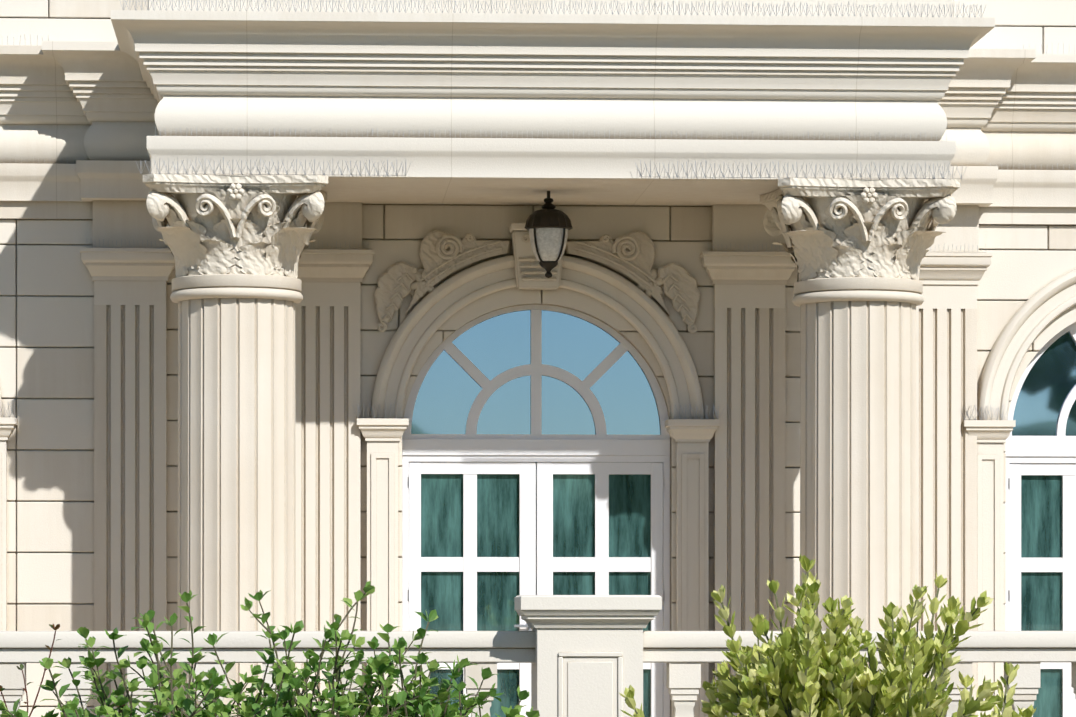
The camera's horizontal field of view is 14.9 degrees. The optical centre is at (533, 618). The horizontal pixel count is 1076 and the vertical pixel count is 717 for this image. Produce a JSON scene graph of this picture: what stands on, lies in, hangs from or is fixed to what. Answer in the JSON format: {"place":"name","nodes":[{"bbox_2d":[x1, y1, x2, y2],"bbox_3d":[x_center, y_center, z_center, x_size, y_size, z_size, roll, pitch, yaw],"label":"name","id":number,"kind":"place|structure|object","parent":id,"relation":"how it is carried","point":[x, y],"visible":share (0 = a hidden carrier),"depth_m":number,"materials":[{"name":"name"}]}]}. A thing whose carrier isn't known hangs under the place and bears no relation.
{"place":"outdoors","nodes":[
{"label":"outdoors","id":0,"kind":"place"},
{"bbox_2d":[0,624,124,716],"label":"shrub","id":1,"kind":"object","parent":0,"point":[39,686],"depth_m":18.07,"materials":[{"name":"green plant"}]},
{"bbox_2d":[0,581,539,716],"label":"shrub","id":2,"kind":"object","parent":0,"point":[382,661],"depth_m":17.73,"materials":[{"name":"green plant"}]},
{"bbox_2d":[0,595,1075,716],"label":"balustrade","id":3,"kind":"object","parent":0,"point":[586,655],"visible":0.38,"depth_m":19.80,"materials":[{"name":"stone"}]},
{"bbox_2d":[619,554,1036,716],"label":"shrub","id":4,"kind":"object","parent":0,"point":[792,661],"depth_m":18.14,"materials":[{"name":"green plant"}]},
{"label":"terrace","id":5,"kind":"structure","parent":0,"visible":0},
{"bbox_2d":[0,392,16,630],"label":"pilaster","id":6,"kind":"object","parent":5,"relation":"on","point":[7,425],"visible":0.67,"depth_m":28.70,"materials":[{"name":"beige stone"}]},
{"bbox_2d":[0,0,1075,716],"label":"back wall","id":7,"kind":"structure","parent":5,"relation":"on","point":[16,450],"depth_m":28.97,"materials":[{"name":"beige stone"}]},
{"bbox_2d":[402,305,669,716],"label":"frames","id":8,"kind":"structure","parent":7,"relation":"attached to","point":[471,454],"depth_m":29.14,"materials":[{"name":"white wood"}]},
{"bbox_2d":[514,625,530,630],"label":"handles","id":9,"kind":"object","parent":8,"relation":"attached to","point":[529,629],"visible":0.15,"depth_m":29.10,"materials":[{"name":"grey metal"}]},
{"bbox_2d":[421,462,650,716],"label":"curtains","id":10,"kind":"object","parent":7,"relation":"attached to","point":[498,518],"depth_m":29.17,"materials":[{"name":"teal fabric"}]},
{"bbox_2d":[411,310,660,434],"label":"arched window panes","id":11,"kind":"structure","parent":7,"relation":"attached to","point":[490,349],"depth_m":29.18,"materials":[{"name":"blue glass"}]},
{"bbox_2d":[80,200,992,716],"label":"pilasters","id":12,"kind":"object","parent":7,"relation":"attached to","point":[132,270],"visible":0.79,"depth_m":28.85,"materials":[{"name":"stone"}]},
{"bbox_2d":[0,0,1075,224],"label":"entablature","id":13,"kind":"structure","parent":7,"relation":"attached to","point":[98,112],"depth_m":27.27,"materials":[{"name":"stone"}]},
{"bbox_2d":[0,0,1074,419],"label":"spikes","id":14,"kind":"object","parent":13,"relation":"on","point":[650,172],"visible":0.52,"depth_m":27.16,"materials":[{"name":"grey"}]},
{"bbox_2d":[525,191,571,277],"bbox_3d":[0.102,-2.651,28.057,0.332,0.648,0.332,0,0,-3],"label":"lamp","id":15,"kind":"object","parent":13,"relation":"hanging from","point":[548,215],"depth_m":27.96,"materials":[{"name":"black metal"}]},
{"bbox_2d":[0,0,1075,53],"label":"wall","id":16,"kind":"structure","parent":7,"relation":"attached to","point":[16,19],"depth_m":28.84,"materials":[{"name":"stone"}]},
{"bbox_2d":[1005,322,1075,716],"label":"frames","id":17,"kind":"structure","parent":7,"relation":"attached to","point":[1041,455],"depth_m":29.35,"materials":[{"name":"white wood"}]},
{"bbox_2d":[1021,475,1061,716],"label":"curtains","id":18,"kind":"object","parent":7,"relation":"attached to","point":[1041,537],"depth_m":29.40,"materials":[{"name":"teal fabric"}]},
{"bbox_2d":[1012,331,1075,435],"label":"window pane","id":19,"kind":"structure","parent":7,"relation":"attached to","point":[1049,384],"depth_m":29.39,"materials":[{"name":"blue glass"}]},
{"bbox_2d":[357,255,719,716],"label":"arch stone","id":20,"kind":"object","parent":5,"relation":"on","point":[643,314],"visible":0.85,"depth_m":28.93,"materials":[{"name":"beige stone"}]},
{"bbox_2d":[509,223,562,289],"bbox_3d":[0.033,-2.550,28.890,0.400,0.450,0.230,0,0,-3],"label":"keystone","id":21,"kind":"object","parent":20,"relation":"on","point":[521,247],"visible":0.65,"depth_m":28.82,"materials":[{"name":"stone"}]},
{"bbox_2d":[374,230,700,332],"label":"scrolls","id":22,"kind":"object","parent":20,"relation":"on","point":[443,255],"visible":0.9,"depth_m":28.93,"materials":[{"name":"stone"}]},
{"bbox_2d":[170,274,923,716],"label":"columns","id":23,"kind":"structure","parent":5,"relation":"on","point":[236,450],"depth_m":27.44,"materials":[{"name":"white stone"}]},
{"bbox_2d":[143,174,959,281],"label":"capitals","id":24,"kind":"object","parent":23,"relation":"on","point":[271,225],"visible":0.96,"depth_m":27.29,"materials":[{"name":"stone"}]},
{"bbox_2d":[963,269,1075,716],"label":"arch stone","id":25,"kind":"object","parent":5,"relation":"on","point":[1034,315],"visible":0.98,"depth_m":29.11,"materials":[{"name":"beige stone"}]}
]}

